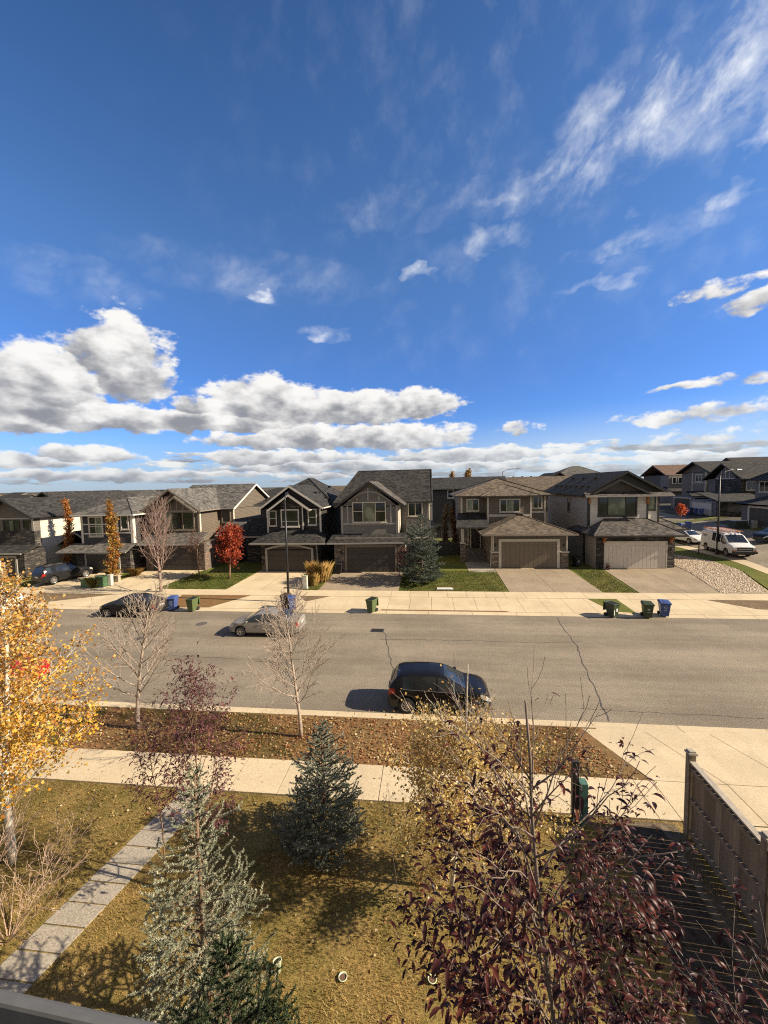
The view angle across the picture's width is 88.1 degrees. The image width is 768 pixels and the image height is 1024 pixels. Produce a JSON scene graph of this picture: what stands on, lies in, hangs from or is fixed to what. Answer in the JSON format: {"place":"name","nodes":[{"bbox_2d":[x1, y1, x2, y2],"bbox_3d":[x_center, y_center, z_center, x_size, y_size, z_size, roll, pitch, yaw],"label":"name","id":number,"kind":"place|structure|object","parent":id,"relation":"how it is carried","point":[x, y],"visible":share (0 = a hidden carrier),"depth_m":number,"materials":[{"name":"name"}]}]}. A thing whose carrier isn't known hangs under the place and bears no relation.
{"place":"outdoors","nodes":[
{"label":"outdoors","id":0,"kind":"place"},
{"bbox_2d":[24,573,121,587],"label":"driveway","id":1,"kind":"structure","parent":0,"point":[63,583],"depth_m":37.79,"materials":[{"name":"concrete"}]},
{"bbox_2d":[32,562,92,583],"bbox_3d":[-31.470,5.810,39.023,2.238,1.764,4.612,0,4,22],"label":"parked car","id":2,"kind":"object","parent":1,"relation":"on","point":[53,573],"visible":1,"depth_m":37.86,"materials":[{"name":"paint"}]},
{"bbox_2d":[0,989,158,1023],"bbox_3d":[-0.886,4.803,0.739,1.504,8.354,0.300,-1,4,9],"label":"viewer house","id":3,"kind":"structure","parent":0,"point":[17,1008],"depth_m":0.50,"materials":[{"name":"grey"}]},
{"bbox_2d":[0,791,211,993],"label":"front path","id":4,"kind":"structure","parent":0,"point":[24,966],"depth_m":8.57,"materials":[{"name":"grey concrete"}]},
{"bbox_2d":[104,570,202,588],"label":"driveway","id":5,"kind":"structure","parent":0,"point":[144,577],"depth_m":38.54,"materials":[{"name":"concrete"}]},
{"bbox_2d":[163,571,253,588],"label":"lawn grass","id":6,"kind":"structure","parent":0,"point":[203,578],"depth_m":37.51,"materials":[{"name":"green plant"}]},
{"bbox_2d":[228,570,305,589],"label":"driveway","id":7,"kind":"structure","parent":0,"point":[260,580],"depth_m":36.72,"materials":[{"name":"concrete"}]},
{"bbox_2d":[0,744,681,822],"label":"sidewalk","id":8,"kind":"structure","parent":0,"point":[276,777],"depth_m":12.18,"materials":[{"name":"concrete"}]},
{"bbox_2d":[319,572,402,590],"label":"driveway","id":9,"kind":"structure","parent":0,"point":[378,581],"depth_m":35.87,"materials":[{"name":"beige concrete"}]},
{"bbox_2d":[0,776,767,1023],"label":"lawn","id":10,"kind":"structure","parent":0,"point":[358,920],"depth_m":8.44,"materials":[{"name":"plant"}]},
{"bbox_2d":[0,761,54,870],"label":"bare shrub","id":11,"kind":"object","parent":10,"relation":"on","point":[14,816],"visible":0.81,"depth_m":9.09,"materials":[{"name":"plant"}]},
{"bbox_2d":[0,792,99,950],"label":"bare shrub","id":12,"kind":"object","parent":10,"relation":"on","point":[28,906],"visible":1,"depth_m":8.33,"materials":[{"name":"beige plant"}]},
{"bbox_2d":[0,556,120,865],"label":"aspen tree","id":13,"kind":"object","parent":10,"relation":"on","point":[20,622],"visible":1,"depth_m":9.75,"materials":[{"name":"yellow plant"}]},
{"bbox_2d":[121,688,183,876],"bbox_3d":[-5.318,6.362,9.158,1.249,4.317,1.281,-2,4,-14],"label":"chokecherry tree","id":14,"kind":"object","parent":10,"relation":"on","point":[152,742],"visible":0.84,"depth_m":9.14,"materials":[{"name":"brown plant"}]},
{"bbox_2d":[119,642,261,896],"bbox_3d":[-4.236,5.771,8.873,2.990,5.497,2.621,-1,4,6],"label":"chokecherry tree","id":15,"kind":"object","parent":10,"relation":"on","point":[178,735],"visible":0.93,"depth_m":8.61,"materials":[{"name":"brown plant"}]},
{"bbox_2d":[127,763,282,1023],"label":"spruce tree","id":16,"kind":"object","parent":10,"relation":"on","point":[206,929],"visible":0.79,"depth_m":6.33,"materials":[{"name":"green plant"}]},
{"bbox_2d":[166,929,310,1023],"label":"spruce tree","id":17,"kind":"object","parent":10,"relation":"on","point":[265,1009],"visible":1,"depth_m":4.92,"materials":[{"name":"green plant"}]},
{"bbox_2d":[267,718,367,872],"bbox_3d":[-1.639,6.717,9.792,2.518,3.364,2.348,-1,4,6],"label":"spruce tree","id":18,"kind":"object","parent":10,"relation":"on","point":[304,812],"visible":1,"depth_m":9.58,"materials":[{"name":"green plant"}]},
{"bbox_2d":[0,779,745,1021],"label":"fallen leaves","id":19,"kind":"object","parent":10,"relation":"on","point":[83,974],"visible":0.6,"depth_m":9.66,"materials":[{"name":"yellow plant"}]},
{"bbox_2d":[377,664,583,902],"bbox_3d":[1.696,5.664,8.375,3.862,5.533,3.498,-2,4,-4],"label":"bush","id":20,"kind":"object","parent":10,"relation":"on","point":[424,779],"visible":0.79,"depth_m":8.02,"materials":[{"name":"yellow plant"}]},
{"bbox_2d":[379,657,708,1023],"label":"chokecherry tree","id":21,"kind":"object","parent":10,"relation":"on","point":[486,984],"visible":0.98,"depth_m":2.87,"materials":[{"name":"brown plant"}]},
{"bbox_2d":[570,759,587,825],"bbox_3d":[5.120,7.336,10.412,0.380,1.700,0.240,-1,4,6],"label":"utility post","id":22,"kind":"object","parent":10,"relation":"on","point":[584,785],"visible":0.54,"depth_m":10.34,"materials":[{"name":"green metal"}]},
{"bbox_2d":[567,856,767,1023],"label":"chokecherry tree","id":23,"kind":"object","parent":10,"relation":"on","point":[716,997],"visible":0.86,"depth_m":2.50,"materials":[{"name":"brown plant"}]},
{"bbox_2d":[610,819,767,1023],"bbox_3d":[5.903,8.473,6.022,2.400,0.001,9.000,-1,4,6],"label":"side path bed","id":24,"kind":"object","parent":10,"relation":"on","point":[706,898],"visible":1,"depth_m":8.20,"materials":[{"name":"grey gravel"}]},
{"bbox_2d":[0,608,767,729],"bbox_3d":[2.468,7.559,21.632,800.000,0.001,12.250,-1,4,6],"label":"road","id":25,"kind":"structure","parent":0,"point":[689,669],"depth_m":20.30,"materials":[{"name":"grey asphalt"}]},
{"bbox_2d":[0,646,49,692],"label":"parked car","id":26,"kind":"object","parent":25,"relation":"on","point":[46,666],"visible":0.15,"depth_m":18.68,"materials":[{"name":"red paint"}]},
{"bbox_2d":[99,592,167,617],"bbox_3d":[-18.356,6.730,29.050,4.512,1.479,2.118,-1,4,6],"label":"sedan","id":27,"kind":"object","parent":25,"relation":"on","point":[111,608],"visible":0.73,"depth_m":28.33,"materials":[{"name":"paint"}]},
{"bbox_2d":[229,607,305,636],"bbox_3d":[-7.297,6.794,24.830,4.512,1.479,2.118,-1,4,6],"label":"sedan","id":28,"kind":"object","parent":25,"relation":"on","point":[243,625],"visible":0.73,"depth_m":24.11,"materials":[{"name":"silver metal"}]},
{"bbox_2d":[388,661,490,715],"bbox_3d":[2.244,7.112,16.385,4.092,1.623,2.108,-1,4,6],"label":"hatchback","id":29,"kind":"object","parent":25,"relation":"on","point":[413,679],"visible":0.86,"depth_m":15.72,"materials":[{"name":"black paint"}]},
{"bbox_2d":[0,487,767,777],"bbox_3d":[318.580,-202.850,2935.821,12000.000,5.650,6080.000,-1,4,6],"label":"ground","id":30,"kind":"structure","parent":0,"point":[453,563],"depth_m":39.82,"materials":[{"name":"green plant"}]},
{"bbox_2d":[0,496,95,576],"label":"house","id":31,"kind":"structure","parent":30,"relation":"on","point":[31,534],"depth_m":42.29,"materials":[{"name":"grey"}]},
{"bbox_2d":[0,556,18,576],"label":"garage door","id":32,"kind":"structure","parent":31,"relation":"in","point":[14,564],"depth_m":40.69,"materials":[{"name":"metal"}]},
{"bbox_2d":[2,520,19,530],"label":"window","id":33,"kind":"structure","parent":31,"relation":"in","point":[8,525],"depth_m":42.19,"materials":[{"name":"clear glass"}]},
{"bbox_2d":[59,498,76,562],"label":"columnar tree","id":34,"kind":"object","parent":30,"relation":"on","point":[69,532],"visible":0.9,"depth_m":43.22,"materials":[{"name":"brown plant"}]},
{"bbox_2d":[57,530,81,565],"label":"attached garage","id":35,"kind":"structure","parent":30,"relation":"on","point":[77,539],"depth_m":45.01,"materials":[{"name":"black"}]},
{"bbox_2d":[35,490,137,505],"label":"roof","id":36,"kind":"structure","parent":30,"relation":"on","point":[97,498],"depth_m":66.36,"materials":[{"name":"grey"}]},
{"bbox_2d":[55,494,159,572],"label":"house","id":37,"kind":"structure","parent":30,"relation":"on","point":[90,550],"depth_m":42.01,"materials":[{"name":"grey"}]},
{"bbox_2d":[87,516,103,536],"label":"window","id":38,"kind":"structure","parent":37,"relation":"in","point":[95,520],"depth_m":42.23,"materials":[{"name":"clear glass"}]},
{"bbox_2d":[84,553,120,572],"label":"garage door","id":39,"kind":"structure","parent":37,"relation":"in","point":[94,560],"depth_m":41.39,"materials":[{"name":"metal"}]},
{"bbox_2d":[102,496,123,574],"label":"columnar tree","id":40,"kind":"object","parent":30,"relation":"on","point":[113,539],"visible":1,"depth_m":37.86,"materials":[{"name":"brown plant"}]},
{"bbox_2d":[181,525,213,576],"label":"plum tree","id":41,"kind":"object","parent":30,"relation":"on","point":[199,550],"visible":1,"depth_m":38.51,"materials":[{"name":"brown plant"}]},
{"bbox_2d":[136,483,268,569],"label":"house","id":42,"kind":"structure","parent":30,"relation":"on","point":[211,508],"depth_m":43.08,"materials":[{"name":"beige"}]},
{"bbox_2d":[152,547,197,569],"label":"garage door","id":43,"kind":"structure","parent":42,"relation":"in","point":[179,560],"depth_m":41.57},
{"bbox_2d":[160,512,194,530],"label":"window","id":44,"kind":"structure","parent":42,"relation":"in","point":[182,521],"depth_m":42.76,"materials":[{"name":"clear glass"}]},
{"bbox_2d":[210,521,246,578],"bbox_3d":[-14.709,3.721,37.756,3.162,5.438,3.774,-2,4,-13],"label":"maple tree","id":45,"kind":"object","parent":30,"relation":"on","point":[230,538],"visible":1,"depth_m":37.53,"materials":[{"name":"red plant"}]},
{"bbox_2d":[241,478,340,570],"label":"house","id":46,"kind":"structure","parent":30,"relation":"on","point":[313,519],"depth_m":41.11,"materials":[{"name":"black"}]},
{"bbox_2d":[265,545,313,570],"bbox_3d":[-9.526,4.626,39.944,4.990,2.798,0.087,-1,4,6],"label":"garage door","id":47,"kind":"structure","parent":46,"relation":"in","point":[275,558],"depth_m":39.96,"materials":[{"name":"brown metal"}]},
{"bbox_2d":[280,509,299,527],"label":"window","id":48,"kind":"structure","parent":46,"relation":"in","point":[292,515],"depth_m":41.06,"materials":[{"name":"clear glass"}]},
{"bbox_2d":[304,560,334,583],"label":"ornamental grass","id":49,"kind":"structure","parent":30,"relation":"on","point":[324,569],"depth_m":35.83,"materials":[{"name":"yellow plant"}]},
{"bbox_2d":[0,703,650,780],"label":"boulevard","id":50,"kind":"object","parent":30,"relation":"on","point":[611,755],"visible":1,"depth_m":14.12,"materials":[{"name":"brown plant"}]},
{"bbox_2d":[57,570,180,728],"bbox_3d":[-9.582,5.281,14.656,3.741,5.884,4.262,-3,5,-28],"label":"bare tree","id":51,"kind":"object","parent":50,"relation":"on","point":[154,650],"visible":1,"depth_m":14.76,"materials":[{"name":"grey plant"}]},
{"bbox_2d":[242,579,343,737],"bbox_3d":[-2.935,5.269,14.049,3.269,5.716,4.524,-2,4,-9],"label":"bare tree","id":52,"kind":"object","parent":50,"relation":"on","point":[283,651],"visible":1,"depth_m":14.10,"materials":[{"name":"grey plant"}]},
{"bbox_2d":[0,703,637,778],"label":"fallen leaves","id":53,"kind":"object","parent":50,"relation":"on","point":[283,744],"visible":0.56,"depth_m":14.24,"materials":[{"name":"brown plant"}]},
{"bbox_2d":[326,469,432,571],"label":"house","id":54,"kind":"structure","parent":30,"relation":"on","point":[380,510],"depth_m":39.51,"materials":[{"name":"grey"}]},
{"bbox_2d":[352,502,385,522],"bbox_3d":[-1.482,0.029,39.453,3.390,2.080,0.071,-1,4,6],"label":"window","id":55,"kind":"structure","parent":54,"relation":"in","point":[362,512],"depth_m":39.47,"materials":[{"name":"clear glass"}]},
{"bbox_2d":[345,545,396,571],"bbox_3d":[-1.286,4.572,38.946,5.150,2.660,0.087,-1,4,6],"label":"garage door","id":56,"kind":"structure","parent":54,"relation":"in","point":[358,558],"depth_m":38.95,"materials":[{"name":"metal"}]},
{"bbox_2d":[408,503,422,516],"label":"window","id":57,"kind":"structure","parent":54,"relation":"in","point":[414,509],"depth_m":42.95,"materials":[{"name":"clear glass"}]},
{"bbox_2d":[1,698,767,736],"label":"curb","id":58,"kind":"structure","parent":30,"relation":"on","point":[682,729],"depth_m":15.16,"materials":[{"name":"concrete"}]},
{"bbox_2d":[21,593,767,615],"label":"apron","id":59,"kind":"object","parent":30,"relation":"on","point":[678,607],"visible":0.71,"depth_m":29.32,"materials":[{"name":"concrete"}]},
{"bbox_2d":[24,593,112,602],"bbox_3d":[-26.768,7.248,33.076,7.400,0.112,2.800,-1,4,6],"label":"grass strip","id":60,"kind":"object","parent":59,"relation":"on","point":[47,596],"depth_m":33.76,"materials":[{"name":"plant"}]},
{"bbox_2d":[178,595,249,606],"bbox_3d":[-14.149,7.086,31.645,6.000,0.116,2.900,-1,4,6],"label":"leaf strip","id":61,"kind":"object","parent":59,"relation":"on","point":[209,600],"visible":0.7,"depth_m":31.97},
{"bbox_2d":[284,492,289,592],"bbox_3d":[-7.677,2.700,31.652,0.276,8.519,2.279,-2,4,-9],"label":"street lamp","id":62,"kind":"object","parent":59,"relation":"on","point":[287,569],"visible":0.82,"depth_m":30.63,"materials":[{"name":"black metal"}]},
{"bbox_2d":[589,599,635,612],"bbox_3d":[16.194,6.680,28.349,2.050,0.114,2.850,-1,4,6],"label":"grass strip","id":63,"kind":"object","parent":59,"relation":"on","point":[623,608],"depth_m":28.60,"materials":[{"name":"green plant"}]},
{"bbox_2d":[25,606,767,618],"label":"curb","id":64,"kind":"structure","parent":30,"relation":"on","point":[483,613],"depth_m":27.56,"materials":[{"name":"concrete"}]},
{"bbox_2d":[185,596,199,610],"bbox_3d":[-14.228,6.849,29.517,0.630,0.994,0.839,0,4,14],"label":"wheelie bin","id":65,"kind":"object","parent":64,"relation":"on","point":[192,602],"visible":1,"depth_m":29.31,"materials":[{"name":"plastic"}]},
{"bbox_2d":[603,600,620,616],"bbox_3d":[15.119,6.456,26.351,0.630,0.994,0.839,-3,4,-22],"label":"wheelie bin","id":66,"kind":"object","parent":64,"relation":"on","point":[610,607],"visible":1,"depth_m":26.16,"materials":[{"name":"plastic"}]},
{"bbox_2d":[640,600,654,617],"bbox_3d":[17.280,6.404,26.052,0.633,1.050,0.862,0,4,18],"label":"wheelie bin","id":67,"kind":"object","parent":64,"relation":"on","point":[647,609],"visible":1,"depth_m":25.79,"materials":[{"name":"plastic"}]},
{"bbox_2d":[657,599,671,616],"bbox_3d":[18.506,6.356,26.218,0.633,1.050,0.862,0,4,20],"label":"wheelie bin","id":68,"kind":"object","parent":64,"relation":"on","point":[664,605],"visible":1,"depth_m":25.95,"materials":[{"name":"plastic"}]},
{"bbox_2d":[394,512,445,582],"bbox_3d":[3.167,3.127,35.087,4.534,6.336,4.400,-1,4,6],"label":"spruce tree","id":69,"kind":"object","parent":30,"relation":"on","point":[423,556],"visible":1,"depth_m":34.61,"materials":[{"name":"green plant"}]},
{"bbox_2d":[429,539,459,554],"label":"garden fence","id":70,"kind":"object","parent":30,"relation":"on","point":[453,548],"visible":0.83,"depth_m":46.86,"materials":[{"name":"black wood"}]},
{"bbox_2d":[432,476,507,525],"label":"house","id":71,"kind":"structure","parent":30,"relation":"on","point":[443,488],"depth_m":71.63,"materials":[{"name":"stone"}]},
{"bbox_2d":[449,478,578,568],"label":"house","id":72,"kind":"structure","parent":30,"relation":"on","point":[500,523],"depth_m":42.73,"materials":[{"name":"beige"}]},
{"bbox_2d":[470,529,480,547],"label":"front door","id":73,"kind":"structure","parent":72,"relation":"in","point":[475,537],"depth_m":45.91,"materials":[{"name":"black wood"}]},
{"bbox_2d":[499,499,520,512],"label":"window","id":74,"kind":"structure","parent":72,"relation":"in","point":[505,505],"depth_m":43.79,"materials":[{"name":"clear glass"}]},
{"bbox_2d":[499,539,559,567],"bbox_3d":[14.241,4.073,38.990,5.800,2.880,0.087,-1,4,6],"label":"garage door","id":75,"kind":"structure","parent":72,"relation":"in","point":[513,553],"depth_m":38.99,"materials":[{"name":"brown metal"}]},
{"bbox_2d":[506,475,569,522],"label":"house","id":76,"kind":"structure","parent":30,"relation":"on","point":[543,483],"depth_m":80.41,"materials":[{"name":"beige"}]},
{"bbox_2d":[557,466,597,475],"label":"house","id":77,"kind":"structure","parent":30,"relation":"on","point":[571,471],"depth_m":114.40,"materials":[{"name":"grey"}]},
{"bbox_2d":[545,471,690,568],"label":"house","id":78,"kind":"structure","parent":30,"relation":"on","point":[614,519],"depth_m":40.00,"materials":[{"name":"white"}]},
{"bbox_2d":[597,497,637,516],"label":"window","id":79,"kind":"structure","parent":78,"relation":"in","point":[607,506],"depth_m":40.22,"materials":[{"name":"clear glass"}]},
{"bbox_2d":[604,541,667,568],"bbox_3d":[23.923,4.080,37.789,5.650,2.630,0.087,-1,4,6],"label":"garage door","id":80,"kind":"structure","parent":78,"relation":"in","point":[620,554],"depth_m":37.79,"materials":[{"name":"white metal"}]},
{"bbox_2d":[640,464,687,502],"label":"house","id":81,"kind":"structure","parent":30,"relation":"on","point":[666,477],"depth_m":103.55,"materials":[{"name":"stone"}]},
{"bbox_2d":[671,460,767,508],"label":"house","id":82,"kind":"structure","parent":30,"relation":"on","point":[694,474],"depth_m":80.14,"materials":[{"name":"beige"}]},
{"bbox_2d":[674,555,767,592],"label":"gravel bed","id":83,"kind":"object","parent":30,"relation":"on","point":[690,562],"visible":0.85,"depth_m":34.19,"materials":[{"name":"beige gravel"}]},
{"bbox_2d":[675,547,767,587],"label":"verge","id":84,"kind":"structure","parent":30,"relation":"on","point":[760,577],"depth_m":36.73,"materials":[{"name":"green plant"}]},
{"bbox_2d":[683,748,767,948],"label":"wooden fence","id":85,"kind":"object","parent":30,"relation":"on","point":[716,819],"visible":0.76,"depth_m":8.57,"materials":[{"name":"brown wood"}]},
{"bbox_2d":[689,462,767,516],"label":"house","id":86,"kind":"structure","parent":30,"relation":"on","point":[736,486],"depth_m":67.01,"materials":[{"name":"grey"}]},
{"bbox_2d":[691,501,711,515],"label":"garage door","id":87,"kind":"structure","parent":86,"relation":"in","point":[707,506],"depth_m":66.50,"materials":[{"name":"white metal"}]},
{"bbox_2d":[710,600,767,609],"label":"dirt strip","id":88,"kind":"object","parent":30,"relation":"on","point":[754,604],"visible":1,"depth_m":28.11,"materials":[{"name":"brown soil"}]},
{"bbox_2d":[733,472,767,527],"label":"house","id":89,"kind":"structure","parent":30,"relation":"on","point":[756,508],"depth_m":52.49,"materials":[{"name":"grey"}]},
{"bbox_2d":[747,506,767,525],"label":"garage door","id":90,"kind":"structure","parent":89,"relation":"in","point":[760,513],"depth_m":50.79,"materials":[{"name":"grey metal"}]},
{"bbox_2d":[0,0,767,492],"label":"sky","id":91,"kind":"structure","parent":0,"point":[265,243],"materials":[{"name":"blue"}]},
{"bbox_2d":[4,588,767,600],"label":"sidewalk","id":92,"kind":"structure","parent":0,"point":[651,596],"depth_m":31.90,"materials":[{"name":"concrete"}]},
{"bbox_2d":[123,491,178,591],"bbox_3d":[-19.322,2.499,34.325,3.989,8.920,4.607,0,4,19],"label":"bare tree","id":93,"kind":"object","parent":92,"relation":"on","point":[158,541],"visible":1,"depth_m":33.90,"materials":[{"name":"grey plant"}]},
{"bbox_2d":[431,538,456,553],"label":"back lawn","id":94,"kind":"structure","parent":0,"point":[439,539],"depth_m":58.55,"materials":[{"name":"green plant"}]},
{"bbox_2d":[440,503,449,545],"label":"columnar shrub","id":95,"kind":"object","parent":94,"relation":"on","point":[445,537],"visible":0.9,"depth_m":50.36,"materials":[{"name":"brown plant"}]},
{"bbox_2d":[448,507,457,542],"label":"columnar shrub","id":96,"kind":"object","parent":94,"relation":"on","point":[452,516],"visible":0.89,"depth_m":50.28,"materials":[{"name":"brown plant"}]},
{"bbox_2d":[400,570,505,591],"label":"lawn grass","id":97,"kind":"structure","parent":0,"point":[472,583],"depth_m":34.83,"materials":[{"name":"green plant"}]},
{"bbox_2d":[465,562,495,571],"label":"walkway","id":98,"kind":"structure","parent":0,"point":[481,566],"depth_m":40.22,"materials":[{"name":"beige concrete"}]},
{"bbox_2d":[494,568,602,592],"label":"driveway","id":99,"kind":"structure","parent":0,"point":[531,580],"depth_m":34.72,"materials":[{"name":"beige concrete"}]},
{"bbox_2d":[572,568,635,592],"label":"lawn grass","id":100,"kind":"structure","parent":0,"point":[600,576],"depth_m":34.48,"materials":[{"name":"green plant"}]},
{"bbox_2d":[601,566,739,593],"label":"driveway","id":101,"kind":"structure","parent":0,"point":[665,580],"depth_m":33.85,"materials":[{"name":"beige concrete"}]},
{"bbox_2d":[583,729,767,830],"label":"driveway","id":102,"kind":"structure","parent":0,"point":[734,768],"depth_m":12.59,"materials":[{"name":"concrete"}]},
{"bbox_2d":[617,824,767,1023],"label":"side path","id":103,"kind":"structure","parent":0,"point":[696,937],"depth_m":7.99,"materials":[{"name":"grey concrete"}]},
{"bbox_2d":[659,511,767,567],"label":"side street","id":104,"kind":"structure","parent":0,"point":[761,556],"depth_m":46.02,"materials":[{"name":"grey asphalt"}]},
{"bbox_2d":[675,530,700,543],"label":"sedan","id":105,"kind":"object","parent":104,"relation":"on","point":[694,537],"visible":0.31,"depth_m":46.13,"materials":[{"name":"white paint"}]},
{"bbox_2d":[700,528,757,555],"bbox_3d":[34.655,3.022,40.091,2.378,2.290,5.792,0,4,13],"label":"work van","id":106,"kind":"object","parent":104,"relation":"on","point":[732,542],"visible":0.98,"depth_m":38.86,"materials":[{"name":"white paint"}]},
{"bbox_2d":[729,520,747,529],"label":"transformer box","id":107,"kind":"object","parent":104,"relation":"on","point":[737,524],"visible":0.99,"depth_m":50.91,"materials":[{"name":"green metal"}]},
{"bbox_2d":[675,543,767,573],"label":"side sidewalk","id":108,"kind":"structure","parent":0,"point":[751,564],"depth_m":38.13,"materials":[{"name":"concrete"}]},
{"bbox_2d":[715,469,741,554],"bbox_3d":[34.848,-0.027,40.131,2.879,8.619,0.276,-2,4,-14],"label":"street lamp","id":109,"kind":"object","parent":108,"relation":"on","point":[717,538],"visible":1,"depth_m":39.82,"materials":[{"name":"black metal"}]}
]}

